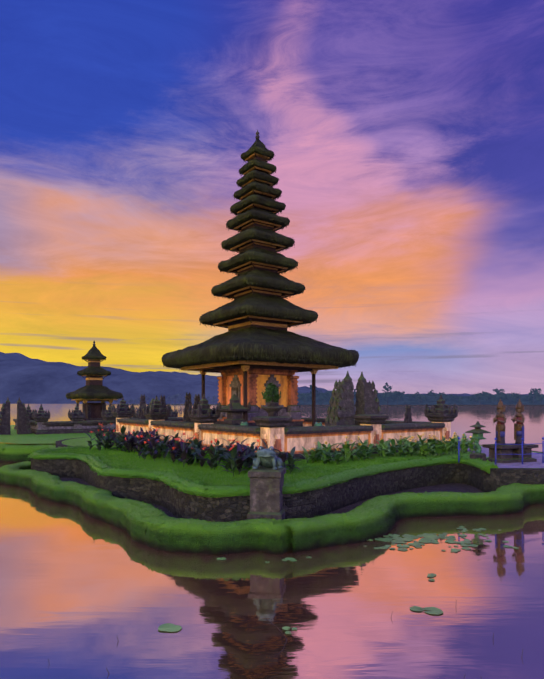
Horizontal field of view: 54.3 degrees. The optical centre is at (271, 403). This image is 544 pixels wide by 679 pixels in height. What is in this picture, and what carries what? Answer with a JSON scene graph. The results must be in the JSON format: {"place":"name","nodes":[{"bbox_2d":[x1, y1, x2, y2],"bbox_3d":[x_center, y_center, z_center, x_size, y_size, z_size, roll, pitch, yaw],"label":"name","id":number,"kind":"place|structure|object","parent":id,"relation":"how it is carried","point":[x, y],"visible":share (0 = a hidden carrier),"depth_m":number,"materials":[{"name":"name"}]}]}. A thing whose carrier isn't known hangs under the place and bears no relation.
{"place":"outdoors","nodes":[
{"label":"outdoors","id":0,"kind":"place"},
{"bbox_2d":[0,425,115,443],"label":"lawn","id":1,"kind":"structure","parent":0,"point":[16,438],"depth_m":34.59,"materials":[{"name":"green plant"}]},
{"bbox_2d":[0,398,10,434],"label":"candi","id":2,"kind":"structure","parent":1,"relation":"on","point":[5,423],"depth_m":37.68,"materials":[{"name":"stone"}]},
{"bbox_2d":[17,397,31,433],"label":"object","id":3,"kind":"object","parent":1,"relation":"on","point":[23,424],"visible":1,"depth_m":38.32,"materials":[{"name":"stone"}]},
{"bbox_2d":[82,402,105,420],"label":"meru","id":4,"kind":"structure","parent":1,"relation":"on","point":[93,411],"depth_m":43.88,"materials":[{"name":"stone"}]},
{"bbox_2d":[66,341,122,420],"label":"small pagoda","id":5,"kind":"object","parent":1,"relation":"on","point":[94,389],"visible":0.96,"depth_m":43.76,"materials":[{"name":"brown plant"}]},
{"bbox_2d":[13,404,177,434],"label":"compound wall","id":6,"kind":"structure","parent":0,"point":[40,423],"depth_m":39.46,"materials":[{"name":"stone"}]},
{"bbox_2d":[114,393,218,404],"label":"wooded point trees","id":7,"kind":"object","parent":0,"point":[176,396],"visible":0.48,"depth_m":659.64,"materials":[{"name":"plant"}]},
{"bbox_2d":[59,478,483,543],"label":"mud bank","id":8,"kind":"structure","parent":0,"point":[457,487],"depth_m":18.10,"materials":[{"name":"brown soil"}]},
{"bbox_2d":[247,466,285,519],"bbox_3d":[-0.114,2.292,12.977,0.840,1.400,0.840,0,0,10],"label":"stone pedestal","id":9,"kind":"object","parent":8,"relation":"on","point":[266,493],"visible":0.77,"depth_m":12.62,"materials":[{"name":"stone"}]},
{"bbox_2d":[252,446,282,469],"bbox_3d":[-0.118,1.321,12.957,0.759,0.560,0.710,0,0,11],"label":"frog statue","id":10,"kind":"object","parent":9,"relation":"on","point":[267,458],"visible":0.98,"depth_m":12.79,"materials":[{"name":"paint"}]},
{"bbox_2d":[0,461,543,554],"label":"box hedge","id":11,"kind":"object","parent":8,"relation":"on","point":[147,524],"visible":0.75,"depth_m":12.60,"materials":[{"name":"green plant"}]},
{"bbox_2d":[0,404,543,678],"bbox_3d":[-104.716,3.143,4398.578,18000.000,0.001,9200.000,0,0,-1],"label":"lake water","id":12,"kind":"structure","parent":0,"point":[80,591],"depth_m":8.44,"materials":[{"name":"purple liquid"}]},
{"bbox_2d":[0,443,74,461],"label":"grass","id":13,"kind":"structure","parent":12,"relation":"on","point":[14,453],"depth_m":28.47,"materials":[{"name":"green plant"}]},
{"bbox_2d":[48,612,522,678],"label":"reed stubs","id":14,"kind":"object","parent":12,"relation":"on","point":[286,641],"visible":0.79,"depth_m":6.98,"materials":[{"name":"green plant"}]},
{"bbox_2d":[31,436,543,521],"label":"terrace retaining wall","id":15,"kind":"structure","parent":12,"relation":"on","point":[306,504],"depth_m":16.13,"materials":[{"name":"brown stone"}]},
{"bbox_2d":[28,445,497,497],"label":"terrace grass","id":16,"kind":"structure","parent":15,"relation":"on","point":[186,485],"depth_m":15.98,"materials":[{"name":"green plant"}]},
{"bbox_2d":[83,423,301,475],"bbox_3d":[-5.569,1.613,22.980,3.950,1.063,19.124,0,0,-36],"label":"flower bed","id":17,"kind":"object","parent":16,"relation":"on","point":[238,456],"visible":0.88,"depth_m":19.31,"materials":[{"name":"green plant"}]},
{"bbox_2d":[45,446,492,485],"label":"lawn grass","id":18,"kind":"structure","parent":16,"relation":"on","point":[115,454],"depth_m":17.98,"materials":[{"name":"green plant"}]},
{"bbox_2d":[299,432,476,463],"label":"leafy plants","id":19,"kind":"object","parent":16,"relation":"on","point":[429,445],"visible":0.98,"depth_m":21.15,"materials":[{"name":"green plant"}]},
{"bbox_2d":[158,526,517,633],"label":"water lily pads","id":20,"kind":"object","parent":12,"relation":"on","point":[427,538],"visible":0.94,"depth_m":11.74,"materials":[{"name":"green plant"}]},
{"bbox_2d":[0,352,543,403],"bbox_3d":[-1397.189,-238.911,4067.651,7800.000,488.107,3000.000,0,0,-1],"label":"mountains","id":21,"kind":"structure","parent":0,"point":[26,379],"depth_m":2764.64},
{"bbox_2d":[0,0,543,394],"label":"sky","id":22,"kind":"structure","parent":0,"point":[406,137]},
{"bbox_2d":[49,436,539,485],"bbox_3d":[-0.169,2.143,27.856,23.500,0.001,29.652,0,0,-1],"label":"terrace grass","id":23,"kind":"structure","parent":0,"point":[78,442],"depth_m":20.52,"materials":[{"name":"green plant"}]},
{"bbox_2d":[460,446,543,467],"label":"walkway","id":24,"kind":"structure","parent":0,"point":[538,463],"depth_m":18.78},
{"bbox_2d":[465,421,490,460],"bbox_3d":[7.535,1.403,19.411,0.620,1.480,0.620,0,0,-24],"label":"stone lantern","id":25,"kind":"object","parent":24,"relation":"on","point":[477,432],"visible":1,"depth_m":19.31,"materials":[{"name":"stone"}]},
{"bbox_2d":[482,399,517,462],"bbox_3d":[8.337,0.993,19.331,0.880,2.300,0.880,0,0,-26],"label":"dancer statue","id":26,"kind":"object","parent":24,"relation":"on","point":[500,418],"visible":0.98,"depth_m":19.18,"materials":[{"name":"stone"}]},
{"bbox_2d":[458,437,543,463],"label":"blue fence","id":27,"kind":"object","parent":24,"relation":"on","point":[522,444],"visible":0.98,"depth_m":18.69,"materials":[{"name":"blue paint"}]},
{"bbox_2d":[506,399,537,461],"bbox_3d":[9.180,0.993,19.651,0.880,2.300,0.880,0,0,-16],"label":"dancer statue","id":28,"kind":"object","parent":24,"relation":"on","point":[518,418],"visible":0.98,"depth_m":19.49,"materials":[{"name":"stone"}]},
{"label":"shore ground","id":29,"kind":"structure","parent":0,"visible":0},
{"bbox_2d":[297,382,543,404],"bbox_3d":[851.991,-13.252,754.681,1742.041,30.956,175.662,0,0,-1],"label":"shore trees","id":30,"kind":"object","parent":29,"relation":"on","point":[418,396],"visible":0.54,"depth_m":761.10,"materials":[{"name":"plant"}]},
{"bbox_2d":[297,392,543,404],"bbox_3d":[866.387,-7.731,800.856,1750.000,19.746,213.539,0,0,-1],"label":"far shoreline","id":31,"kind":"structure","parent":29,"relation":"on","point":[430,400],"depth_m":775.77,"materials":[{"name":"plant"}]},
{"label":"compound floor","id":32,"kind":"structure","parent":0,"visible":0},
{"bbox_2d":[138,394,145,418],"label":"stone spire","id":33,"kind":"structure","parent":32,"relation":"on","point":[143,402],"depth_m":32.48,"materials":[{"name":"grey stone"}]},
{"bbox_2d":[141,398,154,418],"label":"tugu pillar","id":34,"kind":"structure","parent":32,"relation":"on","point":[151,402],"depth_m":31.22,"materials":[{"name":"stone"}]},
{"bbox_2d":[160,395,167,420],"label":"stone spire","id":35,"kind":"structure","parent":32,"relation":"on","point":[162,400],"depth_m":29.88,"materials":[{"name":"grey stone"}]},
{"bbox_2d":[183,392,191,421],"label":"stone spire","id":36,"kind":"structure","parent":32,"relation":"on","point":[186,418],"depth_m":27.20,"materials":[{"name":"grey stone"}]},
{"bbox_2d":[193,394,199,409],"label":"stone spire","id":37,"kind":"structure","parent":32,"relation":"on","point":[196,400],"depth_m":26.43,"materials":[{"name":"grey stone"}]},
{"bbox_2d":[218,394,250,424],"bbox_3d":[-1.684,0.863,23.778,1.080,2.560,1.080,0,0,-35],"label":"stone shrine","id":38,"kind":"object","parent":32,"relation":"on","point":[234,408],"depth_m":23.57,"materials":[{"name":"stone"}]},
{"bbox_2d":[213,368,303,426],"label":"shrine building","id":39,"kind":"structure","parent":32,"relation":"on","point":[230,382],"depth_m":25.90,"materials":[{"name":"stone"}]},
{"bbox_2d":[161,129,358,425],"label":"meru tumpang solas","id":40,"kind":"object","parent":32,"relation":"on","point":[258,316],"visible":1,"depth_m":25.49,"materials":[{"name":"brown plant"}]},
{"bbox_2d":[111,394,457,460],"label":"compound wall","id":41,"kind":"structure","parent":32,"relation":"on","point":[273,430],"depth_m":23.06,"materials":[{"name":"stone"}]},
{"bbox_2d":[261,382,280,406],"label":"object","id":42,"kind":"object","parent":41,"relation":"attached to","point":[272,391],"visible":0.96,"depth_m":19.74,"materials":[{"name":"green plant"}]},
{"bbox_2d":[325,371,354,425],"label":"stone spire","id":43,"kind":"structure","parent":32,"relation":"on","point":[341,411],"depth_m":23.48,"materials":[{"name":"stone"}]},
{"bbox_2d":[355,372,381,424],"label":"stone spire","id":44,"kind":"structure","parent":32,"relation":"on","point":[366,402],"depth_m":24.38,"materials":[{"name":"stone"}]},
{"bbox_2d":[404,404,411,422],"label":"stone spire","id":45,"kind":"structure","parent":32,"relation":"on","point":[408,417],"depth_m":25.65,"materials":[{"name":"grey stone"}]}
]}

